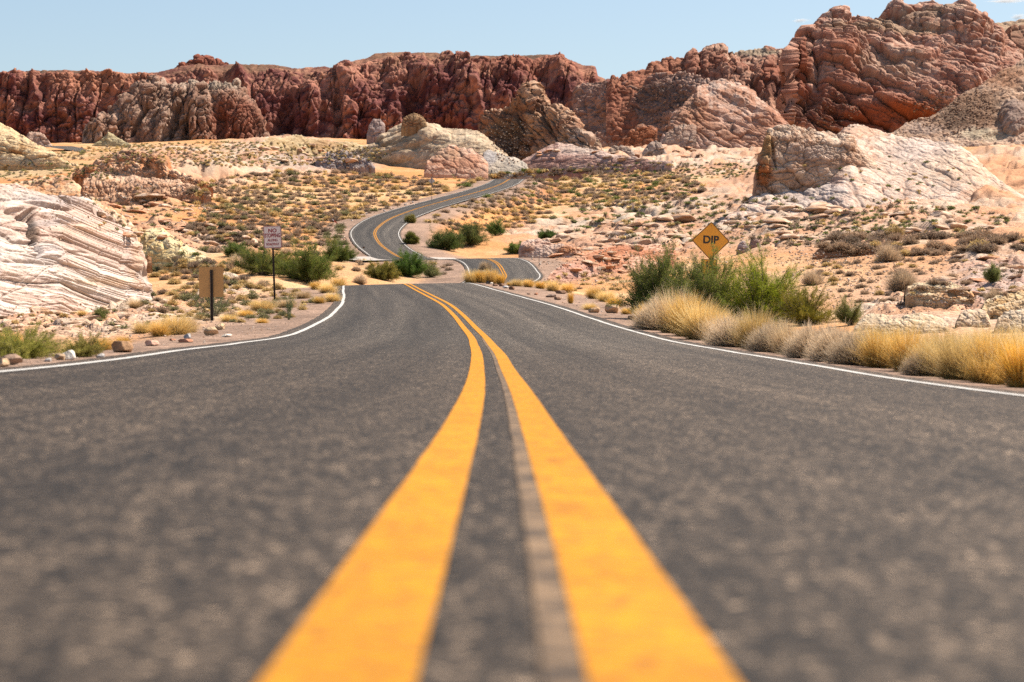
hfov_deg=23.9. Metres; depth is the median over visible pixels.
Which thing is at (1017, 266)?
flat rock
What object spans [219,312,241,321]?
grass clump
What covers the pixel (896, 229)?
desert shrub
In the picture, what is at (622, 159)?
flat rock
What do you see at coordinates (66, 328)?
flat rock
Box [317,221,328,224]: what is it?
desert shrub
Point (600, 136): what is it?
boulder
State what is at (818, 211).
flat rock
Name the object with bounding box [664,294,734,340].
grass clump
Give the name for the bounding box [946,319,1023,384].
grass clump
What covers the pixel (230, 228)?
desert shrub
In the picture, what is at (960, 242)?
desert shrub
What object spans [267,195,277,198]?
desert shrub
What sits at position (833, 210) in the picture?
flat rock
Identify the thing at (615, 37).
sky
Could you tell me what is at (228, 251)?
green shrub
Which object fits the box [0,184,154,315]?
white rock
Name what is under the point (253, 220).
desert shrub
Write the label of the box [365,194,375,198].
desert shrub
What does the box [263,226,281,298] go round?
no stopping sign
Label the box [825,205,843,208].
flat rock
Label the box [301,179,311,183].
desert shrub
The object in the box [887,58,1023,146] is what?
rock slope
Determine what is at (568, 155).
rock dome
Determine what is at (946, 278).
flat rock
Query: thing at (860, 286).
desert shrub
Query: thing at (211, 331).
stone
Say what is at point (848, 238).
desert shrub
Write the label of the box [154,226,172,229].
flat rock
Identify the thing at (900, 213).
flat rock
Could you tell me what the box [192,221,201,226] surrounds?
desert shrub
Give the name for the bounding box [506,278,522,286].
grass clump
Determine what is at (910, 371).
dry shrub
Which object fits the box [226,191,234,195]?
desert shrub
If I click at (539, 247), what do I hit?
rock ledge
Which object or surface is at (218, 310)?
green shrub
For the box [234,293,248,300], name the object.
desert shrub
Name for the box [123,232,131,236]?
flat rock
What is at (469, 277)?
grass clump
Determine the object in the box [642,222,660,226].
flat rock
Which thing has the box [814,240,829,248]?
desert shrub
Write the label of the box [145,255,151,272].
boulder
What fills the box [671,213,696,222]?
flat rock
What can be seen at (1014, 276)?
flat rock
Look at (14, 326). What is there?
flat rock
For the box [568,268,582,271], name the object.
flat rock
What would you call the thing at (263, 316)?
desert shrub
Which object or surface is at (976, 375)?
grass clump
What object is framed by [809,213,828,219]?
flat rock
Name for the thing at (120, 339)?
grass clump
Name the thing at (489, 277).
grass clump
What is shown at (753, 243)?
boulder
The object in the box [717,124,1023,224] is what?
white slope
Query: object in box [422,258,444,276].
green shrub
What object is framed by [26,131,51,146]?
boulder
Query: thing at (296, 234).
desert shrub
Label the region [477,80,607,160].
rock tower
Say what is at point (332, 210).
desert shrub
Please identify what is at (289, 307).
green shrub
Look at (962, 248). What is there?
desert shrub
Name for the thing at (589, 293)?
grass clump
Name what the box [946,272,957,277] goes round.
desert shrub
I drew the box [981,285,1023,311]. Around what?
boulder
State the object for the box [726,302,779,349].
grass clump
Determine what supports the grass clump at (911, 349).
on the ground
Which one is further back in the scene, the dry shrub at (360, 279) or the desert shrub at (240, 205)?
the desert shrub at (240, 205)
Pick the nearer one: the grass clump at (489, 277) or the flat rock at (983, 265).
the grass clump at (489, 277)
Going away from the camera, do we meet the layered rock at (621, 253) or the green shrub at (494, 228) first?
the layered rock at (621, 253)
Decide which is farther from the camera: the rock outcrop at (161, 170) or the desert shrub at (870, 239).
the rock outcrop at (161, 170)
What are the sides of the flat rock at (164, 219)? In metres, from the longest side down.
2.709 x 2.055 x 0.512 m
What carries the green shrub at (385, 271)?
on the ground
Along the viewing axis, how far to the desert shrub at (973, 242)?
136.69 m
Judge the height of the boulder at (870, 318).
0.471 m
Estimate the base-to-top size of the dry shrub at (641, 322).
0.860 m
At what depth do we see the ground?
274.96 m
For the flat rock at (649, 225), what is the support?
on the ground
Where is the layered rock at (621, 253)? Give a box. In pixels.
[545,244,675,285]
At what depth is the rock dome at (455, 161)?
645.71 m
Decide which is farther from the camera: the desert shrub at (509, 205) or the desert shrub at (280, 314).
the desert shrub at (509, 205)
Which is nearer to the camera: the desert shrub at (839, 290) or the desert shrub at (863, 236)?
the desert shrub at (839, 290)
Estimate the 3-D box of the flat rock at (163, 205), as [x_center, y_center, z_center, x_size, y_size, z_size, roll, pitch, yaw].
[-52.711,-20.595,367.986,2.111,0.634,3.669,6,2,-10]
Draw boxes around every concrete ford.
[350,257,382,260]
[431,257,455,258]
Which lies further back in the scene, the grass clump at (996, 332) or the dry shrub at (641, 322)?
the dry shrub at (641, 322)
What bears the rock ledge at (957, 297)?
on the ground
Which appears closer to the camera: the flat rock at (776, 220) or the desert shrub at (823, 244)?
the desert shrub at (823, 244)
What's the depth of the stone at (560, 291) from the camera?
96.78 m
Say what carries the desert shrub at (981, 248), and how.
on the ground
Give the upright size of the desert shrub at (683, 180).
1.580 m
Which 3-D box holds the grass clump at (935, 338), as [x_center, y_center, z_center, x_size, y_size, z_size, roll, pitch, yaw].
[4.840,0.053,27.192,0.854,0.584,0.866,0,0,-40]
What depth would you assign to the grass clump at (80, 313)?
81.73 m
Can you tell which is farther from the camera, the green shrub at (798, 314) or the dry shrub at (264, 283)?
the dry shrub at (264, 283)
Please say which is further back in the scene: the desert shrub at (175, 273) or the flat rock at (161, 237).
the flat rock at (161, 237)
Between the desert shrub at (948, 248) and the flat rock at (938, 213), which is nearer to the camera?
the desert shrub at (948, 248)
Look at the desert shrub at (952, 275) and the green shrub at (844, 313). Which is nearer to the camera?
the green shrub at (844, 313)
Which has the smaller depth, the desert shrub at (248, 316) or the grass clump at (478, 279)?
the desert shrub at (248, 316)
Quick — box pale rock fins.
[81,74,269,143]
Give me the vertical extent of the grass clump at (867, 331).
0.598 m
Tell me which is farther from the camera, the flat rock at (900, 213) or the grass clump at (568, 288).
the flat rock at (900, 213)
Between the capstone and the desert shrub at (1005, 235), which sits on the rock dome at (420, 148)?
the capstone
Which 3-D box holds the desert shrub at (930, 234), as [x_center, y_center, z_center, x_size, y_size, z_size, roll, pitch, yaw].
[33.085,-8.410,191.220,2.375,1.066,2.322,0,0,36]
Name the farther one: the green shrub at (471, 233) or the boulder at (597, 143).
the boulder at (597, 143)
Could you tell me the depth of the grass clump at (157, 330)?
43.37 m
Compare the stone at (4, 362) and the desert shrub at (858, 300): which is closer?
the stone at (4, 362)
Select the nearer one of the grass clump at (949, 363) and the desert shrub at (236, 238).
the grass clump at (949, 363)
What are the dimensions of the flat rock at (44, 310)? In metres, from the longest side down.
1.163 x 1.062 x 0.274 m
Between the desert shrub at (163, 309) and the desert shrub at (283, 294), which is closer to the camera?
the desert shrub at (163, 309)
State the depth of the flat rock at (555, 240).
321.88 m
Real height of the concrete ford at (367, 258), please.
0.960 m
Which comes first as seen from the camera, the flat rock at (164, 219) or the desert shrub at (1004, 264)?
the desert shrub at (1004, 264)
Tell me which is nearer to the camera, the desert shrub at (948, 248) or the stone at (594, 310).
the stone at (594, 310)
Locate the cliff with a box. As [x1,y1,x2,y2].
[0,50,609,142]
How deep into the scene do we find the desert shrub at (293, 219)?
364.81 m
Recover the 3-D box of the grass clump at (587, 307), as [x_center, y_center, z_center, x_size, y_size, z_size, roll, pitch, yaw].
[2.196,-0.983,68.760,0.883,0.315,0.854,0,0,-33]
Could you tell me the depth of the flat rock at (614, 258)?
207.11 m
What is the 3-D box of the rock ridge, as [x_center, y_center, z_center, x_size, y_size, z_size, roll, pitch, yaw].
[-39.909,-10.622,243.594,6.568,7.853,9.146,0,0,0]
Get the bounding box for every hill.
[565,71,710,141]
[606,56,702,145]
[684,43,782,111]
[997,19,1023,30]
[1005,24,1023,55]
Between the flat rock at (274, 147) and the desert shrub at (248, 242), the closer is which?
the desert shrub at (248, 242)
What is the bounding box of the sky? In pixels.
[0,0,1023,78]
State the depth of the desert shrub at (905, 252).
144.03 m
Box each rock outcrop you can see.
[72,150,213,196]
[80,171,210,205]
[262,134,360,155]
[315,150,374,173]
[752,124,876,195]
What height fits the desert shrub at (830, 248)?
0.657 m
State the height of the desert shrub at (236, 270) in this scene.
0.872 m
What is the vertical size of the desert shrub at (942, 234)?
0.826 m
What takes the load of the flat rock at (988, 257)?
on the ground
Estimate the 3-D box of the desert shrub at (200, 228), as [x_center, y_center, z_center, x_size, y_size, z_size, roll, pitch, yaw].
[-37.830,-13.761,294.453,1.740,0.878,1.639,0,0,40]
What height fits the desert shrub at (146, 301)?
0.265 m
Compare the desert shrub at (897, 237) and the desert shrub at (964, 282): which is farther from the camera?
the desert shrub at (897, 237)
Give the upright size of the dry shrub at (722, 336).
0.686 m
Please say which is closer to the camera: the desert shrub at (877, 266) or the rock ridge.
the desert shrub at (877, 266)
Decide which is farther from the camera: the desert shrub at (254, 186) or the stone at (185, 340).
the desert shrub at (254, 186)
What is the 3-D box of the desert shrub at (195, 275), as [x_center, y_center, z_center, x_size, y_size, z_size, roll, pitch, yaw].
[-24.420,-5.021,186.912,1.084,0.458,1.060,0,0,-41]
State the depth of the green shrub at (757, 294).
57.44 m
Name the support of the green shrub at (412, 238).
on the ground
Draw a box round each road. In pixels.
[0,179,1023,681]
[47,146,85,151]
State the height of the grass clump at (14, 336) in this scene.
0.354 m
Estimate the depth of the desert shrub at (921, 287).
53.76 m
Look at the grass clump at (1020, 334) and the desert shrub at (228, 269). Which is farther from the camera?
the desert shrub at (228, 269)
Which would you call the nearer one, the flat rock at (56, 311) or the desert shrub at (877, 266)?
the flat rock at (56, 311)
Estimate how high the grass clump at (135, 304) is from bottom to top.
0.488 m
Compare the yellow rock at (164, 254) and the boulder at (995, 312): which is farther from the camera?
the yellow rock at (164, 254)
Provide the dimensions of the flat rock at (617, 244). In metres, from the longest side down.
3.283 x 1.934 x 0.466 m
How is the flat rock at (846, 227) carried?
on the ground
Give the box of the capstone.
[401,113,426,135]
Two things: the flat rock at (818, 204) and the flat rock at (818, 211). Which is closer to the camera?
the flat rock at (818, 211)
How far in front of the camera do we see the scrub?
414.06 m
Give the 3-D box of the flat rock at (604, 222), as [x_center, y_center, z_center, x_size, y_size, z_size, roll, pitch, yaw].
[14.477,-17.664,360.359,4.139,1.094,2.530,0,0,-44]
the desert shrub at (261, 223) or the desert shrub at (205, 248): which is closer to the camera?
the desert shrub at (205, 248)
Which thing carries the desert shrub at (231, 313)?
on the ground
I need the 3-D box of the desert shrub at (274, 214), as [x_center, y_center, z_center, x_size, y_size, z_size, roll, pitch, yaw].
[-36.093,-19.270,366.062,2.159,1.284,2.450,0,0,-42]
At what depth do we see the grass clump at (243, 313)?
63.08 m
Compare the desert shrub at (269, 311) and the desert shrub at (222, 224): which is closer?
the desert shrub at (269, 311)
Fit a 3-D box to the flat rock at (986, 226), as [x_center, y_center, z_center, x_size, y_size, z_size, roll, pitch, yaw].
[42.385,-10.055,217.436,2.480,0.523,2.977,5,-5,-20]
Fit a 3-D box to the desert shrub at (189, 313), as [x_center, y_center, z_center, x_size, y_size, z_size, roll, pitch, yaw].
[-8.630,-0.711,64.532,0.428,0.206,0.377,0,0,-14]
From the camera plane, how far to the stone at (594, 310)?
65.46 m
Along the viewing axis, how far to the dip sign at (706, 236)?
68.00 m
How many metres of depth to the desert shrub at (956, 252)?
137.11 m
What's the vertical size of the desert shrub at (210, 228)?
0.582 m
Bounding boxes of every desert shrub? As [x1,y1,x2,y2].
[139,299,150,303]
[147,270,162,276]
[152,265,160,271]
[153,305,168,312]
[156,288,167,293]
[158,270,169,273]
[159,274,172,279]
[165,290,178,294]
[167,277,182,283]
[167,299,180,305]
[168,270,181,275]
[169,305,178,309]
[171,293,181,298]
[177,261,187,267]
[177,291,193,300]
[178,257,187,262]
[179,268,192,273]
[179,274,189,278]
[180,284,191,288]
[184,224,196,229]
[184,311,194,316]
[187,260,200,267]
[189,273,198,277]
[190,282,198,289]
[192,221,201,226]
[192,314,207,319]
[195,216,205,221]
[195,226,205,230]
[197,245,209,251]
[199,256,211,262]
[205,226,217,229]
[206,246,222,252]
[209,212,220,216]
[216,221,227,225]
[216,262,225,267]
[222,214,232,218]
[223,226,236,229]
[223,264,236,270]
[223,310,237,315]
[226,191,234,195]
[226,207,235,213]
[228,278,239,284]
[229,267,244,273]
[229,283,241,289]
[230,197,241,202]
[232,214,241,219]
[233,203,244,207]
[233,236,242,240]
[234,231,244,235]
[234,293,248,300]
[235,318,245,322]
[236,225,248,230]
[237,299,251,304]
[238,273,250,279]
[241,239,254,245]
[242,282,255,287]
[244,314,256,318]
[245,221,255,225]
[245,292,258,298]
[246,217,260,221]
[246,225,257,229]
[249,183,260,188]
[252,228,262,233]
[253,283,264,288]
[255,221,267,225]
[257,312,269,318]
[260,207,270,212]
[260,287,272,290]
[264,308,275,313]
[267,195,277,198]
[267,218,280,222]
[268,210,279,216]
[270,283,282,289]
[271,207,281,211]
[277,311,286,315]
[280,291,289,295]
[283,211,293,215]
[288,206,301,211]
[288,216,300,221]
[289,220,301,226]
[290,237,300,242]
[291,231,301,236]
[293,213,303,216]
[296,305,308,309]
[298,224,308,227]
[299,235,310,239]
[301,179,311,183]
[306,221,317,225]
[313,208,323,212]
[316,241,327,245]
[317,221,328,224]
[318,227,333,231]
[327,215,341,221]
[328,208,337,212]
[332,234,343,237]
[334,223,346,227]
[339,209,349,215]
[350,214,361,218]
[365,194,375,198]
[368,188,378,192]
[404,190,415,194]
[505,202,514,206]
[511,211,520,215]
[556,185,566,189]
[558,176,570,180]
[671,175,681,178]
[680,177,691,182]
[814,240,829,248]
[822,261,832,265]
[822,271,832,274]
[824,229,848,240]
[824,244,838,251]
[828,239,853,249]
[828,275,838,280]
[836,288,847,292]
[841,230,860,238]
[842,245,869,253]
[842,271,856,275]
[843,233,861,243]
[847,231,870,238]
[851,240,873,248]
[854,283,869,287]
[855,298,867,302]
[866,230,886,237]
[866,235,884,242]
[869,240,881,246]
[870,264,882,269]
[873,244,889,251]
[873,289,884,294]
[880,238,895,245]
[883,231,906,240]
[884,224,905,235]
[887,244,906,249]
[890,240,907,245]
[898,248,909,255]
[900,235,919,244]
[903,232,923,239]
[907,248,925,255]
[914,284,925,289]
[917,247,935,254]
[920,229,939,239]
[925,238,949,248]
[925,277,942,284]
[929,249,948,255]
[935,230,951,238]
[939,244,954,250]
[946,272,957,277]
[947,249,964,255]
[948,258,960,262]
[950,232,968,238]
[954,244,970,250]
[955,237,967,245]
[959,279,973,284]
[962,229,983,236]
[965,233,987,243]
[965,241,994,252]
[966,238,989,247]
[975,226,995,236]
[983,242,1000,251]
[984,233,1008,243]
[985,233,999,237]
[999,232,1010,239]
[999,262,1009,266]
[1007,231,1023,240]
[1009,242,1020,247]
[1015,244,1023,249]
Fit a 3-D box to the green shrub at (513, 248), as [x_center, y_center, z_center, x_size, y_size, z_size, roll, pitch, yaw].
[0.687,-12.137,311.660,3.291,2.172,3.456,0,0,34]
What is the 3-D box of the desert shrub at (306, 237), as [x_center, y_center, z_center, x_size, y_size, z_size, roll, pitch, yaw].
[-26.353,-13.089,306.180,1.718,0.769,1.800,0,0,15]
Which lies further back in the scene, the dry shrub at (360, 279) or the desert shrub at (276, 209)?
the desert shrub at (276, 209)
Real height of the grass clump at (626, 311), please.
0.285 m
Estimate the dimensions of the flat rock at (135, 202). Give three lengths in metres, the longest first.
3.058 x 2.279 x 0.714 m
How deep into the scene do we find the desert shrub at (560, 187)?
513.22 m
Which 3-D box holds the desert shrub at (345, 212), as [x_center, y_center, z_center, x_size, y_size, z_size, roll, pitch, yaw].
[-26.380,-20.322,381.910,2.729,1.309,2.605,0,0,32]
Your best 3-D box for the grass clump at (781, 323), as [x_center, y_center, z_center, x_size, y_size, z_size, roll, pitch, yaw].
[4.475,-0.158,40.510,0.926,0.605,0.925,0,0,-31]
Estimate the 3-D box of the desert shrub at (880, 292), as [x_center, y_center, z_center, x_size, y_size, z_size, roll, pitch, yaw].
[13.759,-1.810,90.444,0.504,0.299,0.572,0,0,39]
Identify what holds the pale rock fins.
on the ground
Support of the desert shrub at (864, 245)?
on the mound
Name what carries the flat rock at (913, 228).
on the ground
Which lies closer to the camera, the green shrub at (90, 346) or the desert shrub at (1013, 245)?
the green shrub at (90, 346)
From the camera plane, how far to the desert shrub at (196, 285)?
124.58 m
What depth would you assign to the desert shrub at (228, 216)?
352.56 m
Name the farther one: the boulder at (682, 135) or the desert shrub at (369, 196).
the boulder at (682, 135)
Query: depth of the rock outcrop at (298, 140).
730.89 m
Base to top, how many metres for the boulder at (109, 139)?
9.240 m
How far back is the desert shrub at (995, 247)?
136.28 m
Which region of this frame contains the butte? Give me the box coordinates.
[175,54,228,67]
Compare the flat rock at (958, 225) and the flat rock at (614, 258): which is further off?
the flat rock at (958, 225)
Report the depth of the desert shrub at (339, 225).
333.68 m
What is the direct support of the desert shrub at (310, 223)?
on the ground
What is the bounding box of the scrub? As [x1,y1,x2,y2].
[0,140,1023,335]
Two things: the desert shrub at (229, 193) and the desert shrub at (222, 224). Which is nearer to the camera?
the desert shrub at (222, 224)
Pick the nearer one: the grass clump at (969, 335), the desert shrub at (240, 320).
the grass clump at (969, 335)
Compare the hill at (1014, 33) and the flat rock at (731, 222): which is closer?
the flat rock at (731, 222)
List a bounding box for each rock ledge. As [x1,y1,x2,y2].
[518,238,580,257]
[903,281,973,308]
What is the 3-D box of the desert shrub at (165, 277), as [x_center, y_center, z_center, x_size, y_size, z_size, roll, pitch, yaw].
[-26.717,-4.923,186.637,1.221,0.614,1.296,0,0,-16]
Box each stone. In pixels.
[0,358,9,366]
[1,354,22,364]
[55,354,64,359]
[62,350,75,359]
[96,353,104,357]
[111,341,132,351]
[145,340,158,345]
[178,339,192,342]
[184,333,190,338]
[204,326,218,335]
[215,323,224,329]
[555,290,565,293]
[588,307,599,312]
[605,304,618,312]
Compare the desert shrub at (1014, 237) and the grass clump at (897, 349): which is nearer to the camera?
the grass clump at (897, 349)
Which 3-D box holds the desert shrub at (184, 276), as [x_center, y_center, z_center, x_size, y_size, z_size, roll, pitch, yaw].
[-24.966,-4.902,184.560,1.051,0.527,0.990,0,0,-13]
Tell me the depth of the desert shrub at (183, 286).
139.62 m
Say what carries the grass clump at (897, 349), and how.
on the ground
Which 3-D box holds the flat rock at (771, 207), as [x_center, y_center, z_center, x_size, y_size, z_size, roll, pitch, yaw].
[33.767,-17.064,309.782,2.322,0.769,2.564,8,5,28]
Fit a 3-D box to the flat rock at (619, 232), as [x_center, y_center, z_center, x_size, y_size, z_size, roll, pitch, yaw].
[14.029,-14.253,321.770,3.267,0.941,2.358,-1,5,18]
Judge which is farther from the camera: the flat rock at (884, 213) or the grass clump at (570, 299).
the flat rock at (884, 213)
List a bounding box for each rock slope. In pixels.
[483,150,532,178]
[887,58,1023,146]
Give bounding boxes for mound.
[812,241,884,259]
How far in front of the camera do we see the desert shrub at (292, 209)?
379.70 m
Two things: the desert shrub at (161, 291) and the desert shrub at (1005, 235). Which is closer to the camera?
the desert shrub at (161, 291)
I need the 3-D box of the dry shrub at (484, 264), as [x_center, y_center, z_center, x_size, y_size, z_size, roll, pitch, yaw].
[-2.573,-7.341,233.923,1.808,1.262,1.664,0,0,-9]
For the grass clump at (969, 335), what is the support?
on the ground
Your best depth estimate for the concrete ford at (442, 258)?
286.49 m
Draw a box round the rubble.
[2,82,1015,364]
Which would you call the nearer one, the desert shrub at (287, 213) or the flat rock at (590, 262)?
the flat rock at (590, 262)
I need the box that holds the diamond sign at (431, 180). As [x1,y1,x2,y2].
[429,178,434,201]
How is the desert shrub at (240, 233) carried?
on the ground
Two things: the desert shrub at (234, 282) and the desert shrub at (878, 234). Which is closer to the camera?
the desert shrub at (234, 282)
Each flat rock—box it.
[1,175,80,196]
[3,324,23,329]
[30,306,49,312]
[52,310,63,313]
[54,326,71,330]
[61,320,84,325]
[81,315,100,320]
[97,211,105,215]
[115,311,133,318]
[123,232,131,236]
[126,210,147,212]
[128,201,140,204]
[133,193,153,198]
[133,231,143,234]
[139,199,148,202]
[146,193,164,197]
[147,202,161,205]
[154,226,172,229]
[157,236,172,239]
[158,218,172,221]
[159,203,171,206]
[173,227,185,230]
[204,241,218,245]
[241,235,249,238]
[270,146,279,149]
[344,158,357,162]
[547,253,563,257]
[550,238,561,242]
[555,233,570,237]
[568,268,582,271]
[570,234,586,238]
[581,247,598,249]
[582,260,598,264]
[593,255,603,257]
[597,239,607,242]
[600,257,610,261]
[601,219,614,224]
[605,230,625,235]
[608,239,622,241]
[608,257,621,259]
[612,243,629,245]
[617,156,629,160]
[619,227,634,231]
[626,222,642,226]
[631,238,651,244]
[631,244,643,249]
[641,223,653,226]
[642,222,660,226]
[656,215,674,220]
[665,228,680,232]
[666,233,692,237]
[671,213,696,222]
[723,220,743,224]
[743,225,756,229]
[744,212,762,216]
[762,218,791,223]
[766,205,780,209]
[767,224,788,227]
[776,205,796,211]
[777,230,793,235]
[779,233,798,238]
[782,217,801,219]
[805,206,827,211]
[807,202,829,206]
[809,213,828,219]
[813,210,824,213]
[824,208,842,213]
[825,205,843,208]
[838,217,849,221]
[840,225,861,229]
[841,210,853,213]
[879,212,891,215]
[888,211,910,216]
[905,227,921,231]
[930,210,954,218]
[934,225,951,229]
[935,276,957,280]
[946,223,967,229]
[949,286,971,290]
[967,278,987,282]
[970,225,993,229]
[974,264,990,266]
[977,256,1006,259]
[1004,264,1023,269]
[1006,286,1023,291]
[1007,274,1021,278]
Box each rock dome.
[0,123,78,170]
[353,122,507,169]
[424,145,487,178]
[522,142,671,180]
[660,79,790,148]
[775,0,1023,134]
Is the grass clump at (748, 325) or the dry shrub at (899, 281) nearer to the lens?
the grass clump at (748, 325)
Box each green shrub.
[0,315,86,358]
[64,330,108,356]
[92,305,107,318]
[181,260,234,316]
[221,238,249,255]
[225,238,290,275]
[263,234,341,282]
[279,293,294,319]
[320,237,358,261]
[362,257,402,280]
[390,246,431,277]
[401,231,420,243]
[404,213,417,222]
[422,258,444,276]
[425,224,466,250]
[456,215,495,245]
[485,219,508,235]
[503,240,521,253]
[537,228,557,238]
[606,237,705,314]
[656,241,749,320]
[712,240,818,322]
[771,277,852,326]
[833,293,864,325]
[982,258,1005,282]
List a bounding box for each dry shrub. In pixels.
[225,252,246,267]
[256,279,269,286]
[280,246,293,254]
[352,273,367,283]
[478,260,493,269]
[626,294,663,329]
[699,307,757,346]
[739,317,791,352]
[775,317,841,357]
[800,267,825,285]
[801,320,873,361]
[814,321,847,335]
[821,326,878,365]
[873,239,902,261]
[881,264,917,291]
[896,347,939,376]
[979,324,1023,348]
[983,287,1002,300]
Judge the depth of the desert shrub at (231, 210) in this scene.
359.59 m
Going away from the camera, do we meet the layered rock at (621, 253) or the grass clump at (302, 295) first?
the grass clump at (302, 295)
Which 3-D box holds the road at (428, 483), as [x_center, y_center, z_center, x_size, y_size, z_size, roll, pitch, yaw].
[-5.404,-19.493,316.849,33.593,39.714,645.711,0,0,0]
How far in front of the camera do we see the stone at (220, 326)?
48.75 m
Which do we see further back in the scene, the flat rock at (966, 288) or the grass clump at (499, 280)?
the grass clump at (499, 280)
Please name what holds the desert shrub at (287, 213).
on the ground
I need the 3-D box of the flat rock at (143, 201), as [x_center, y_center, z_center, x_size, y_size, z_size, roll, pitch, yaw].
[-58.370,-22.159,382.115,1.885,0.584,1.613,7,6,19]
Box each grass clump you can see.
[0,328,24,342]
[36,333,71,352]
[73,309,89,315]
[89,335,114,349]
[114,335,132,344]
[124,298,142,307]
[130,319,154,333]
[142,317,174,336]
[153,310,201,334]
[184,317,200,331]
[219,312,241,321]
[234,308,255,316]
[245,298,280,310]
[254,317,268,322]
[274,296,299,307]
[291,289,317,298]
[308,280,322,289]
[309,295,326,303]
[313,281,340,292]
[323,291,342,301]
[330,277,349,286]
[461,269,478,282]
[472,268,487,282]
[481,266,501,283]
[493,273,506,284]
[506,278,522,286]
[520,278,535,287]
[532,280,545,288]
[543,278,563,290]
[560,281,577,292]
[567,292,573,303]
[581,303,599,309]
[582,285,601,298]
[592,289,616,301]
[603,296,625,304]
[620,306,631,314]
[631,298,650,318]
[636,281,699,332]
[656,286,722,336]
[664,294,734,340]
[692,313,734,343]
[718,305,737,324]
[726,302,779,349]
[763,317,804,354]
[765,317,793,329]
[845,319,910,368]
[847,322,892,339]
[872,316,937,371]
[894,327,971,376]
[915,323,990,380]
[920,321,967,347]
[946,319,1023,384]
[949,322,999,350]
[955,349,1003,384]
[973,324,1018,339]
[979,327,1023,387]
[990,316,1023,359]
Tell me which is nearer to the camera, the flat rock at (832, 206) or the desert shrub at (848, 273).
the desert shrub at (848, 273)
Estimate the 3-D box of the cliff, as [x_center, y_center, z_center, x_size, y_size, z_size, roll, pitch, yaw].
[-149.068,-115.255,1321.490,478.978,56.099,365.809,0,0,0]
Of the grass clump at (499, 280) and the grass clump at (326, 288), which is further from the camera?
the grass clump at (499, 280)
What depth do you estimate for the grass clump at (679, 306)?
45.28 m
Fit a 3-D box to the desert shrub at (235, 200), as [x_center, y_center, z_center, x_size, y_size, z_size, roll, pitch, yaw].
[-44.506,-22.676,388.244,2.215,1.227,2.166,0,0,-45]
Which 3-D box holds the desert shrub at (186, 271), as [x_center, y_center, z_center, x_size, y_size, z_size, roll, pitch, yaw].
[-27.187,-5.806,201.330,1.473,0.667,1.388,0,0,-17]
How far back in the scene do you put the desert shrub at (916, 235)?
190.97 m
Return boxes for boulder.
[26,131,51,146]
[92,132,130,146]
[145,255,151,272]
[367,119,384,143]
[592,139,601,149]
[594,130,620,147]
[608,145,634,155]
[618,124,656,147]
[642,140,666,156]
[662,124,695,149]
[736,240,749,254]
[749,238,760,249]
[854,313,892,331]
[871,312,948,335]
[955,309,990,327]
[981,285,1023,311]
[987,300,1023,318]
[994,308,1023,332]
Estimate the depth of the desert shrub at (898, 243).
179.38 m
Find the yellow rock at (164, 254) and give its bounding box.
[140,227,223,272]
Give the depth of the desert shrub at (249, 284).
128.26 m
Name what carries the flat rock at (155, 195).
on the ground
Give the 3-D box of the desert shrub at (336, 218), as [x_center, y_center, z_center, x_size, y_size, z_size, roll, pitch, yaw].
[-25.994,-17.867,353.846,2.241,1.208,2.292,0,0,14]
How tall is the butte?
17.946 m
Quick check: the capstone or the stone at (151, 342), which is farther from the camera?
the capstone
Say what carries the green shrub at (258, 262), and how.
on the ground
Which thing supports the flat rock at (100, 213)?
on the white rock at (46, 267)
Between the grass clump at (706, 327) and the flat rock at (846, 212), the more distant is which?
the flat rock at (846, 212)
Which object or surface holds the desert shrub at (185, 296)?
on the ground
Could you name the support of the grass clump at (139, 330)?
on the ground
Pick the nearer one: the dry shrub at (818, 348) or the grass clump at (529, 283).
the dry shrub at (818, 348)
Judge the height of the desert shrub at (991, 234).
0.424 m
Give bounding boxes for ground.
[0,133,1023,391]
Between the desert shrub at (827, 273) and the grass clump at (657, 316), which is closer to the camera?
the grass clump at (657, 316)
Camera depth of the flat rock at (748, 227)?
254.14 m
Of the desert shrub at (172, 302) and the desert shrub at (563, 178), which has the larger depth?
the desert shrub at (563, 178)
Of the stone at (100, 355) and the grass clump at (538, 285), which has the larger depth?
the grass clump at (538, 285)
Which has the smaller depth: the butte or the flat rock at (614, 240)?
the flat rock at (614, 240)
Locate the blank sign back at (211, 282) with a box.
[199,267,223,320]
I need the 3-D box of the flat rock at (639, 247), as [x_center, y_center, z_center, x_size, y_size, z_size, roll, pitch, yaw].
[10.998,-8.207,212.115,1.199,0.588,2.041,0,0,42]
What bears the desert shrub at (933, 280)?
on the ground
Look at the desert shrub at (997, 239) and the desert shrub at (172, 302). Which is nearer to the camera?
the desert shrub at (172, 302)
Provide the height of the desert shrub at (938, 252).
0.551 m
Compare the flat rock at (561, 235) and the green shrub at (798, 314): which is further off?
the flat rock at (561, 235)
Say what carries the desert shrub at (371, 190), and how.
on the ground
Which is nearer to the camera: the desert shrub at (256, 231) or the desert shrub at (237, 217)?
the desert shrub at (256, 231)
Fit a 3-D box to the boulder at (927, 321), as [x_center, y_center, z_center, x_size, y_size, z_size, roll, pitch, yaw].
[6.936,-0.240,42.608,1.379,0.531,1.437,0,0,0]
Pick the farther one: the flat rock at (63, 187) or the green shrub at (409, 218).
the flat rock at (63, 187)
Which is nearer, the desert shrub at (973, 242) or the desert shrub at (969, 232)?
the desert shrub at (973, 242)
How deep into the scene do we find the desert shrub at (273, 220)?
348.63 m
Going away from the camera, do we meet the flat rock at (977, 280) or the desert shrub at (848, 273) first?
the flat rock at (977, 280)
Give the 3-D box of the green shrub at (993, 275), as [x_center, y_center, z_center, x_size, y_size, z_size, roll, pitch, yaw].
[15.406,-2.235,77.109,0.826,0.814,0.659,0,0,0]
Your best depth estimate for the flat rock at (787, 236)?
224.53 m
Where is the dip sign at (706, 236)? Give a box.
[692,222,728,272]
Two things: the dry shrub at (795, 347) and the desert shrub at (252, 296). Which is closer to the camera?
the dry shrub at (795, 347)

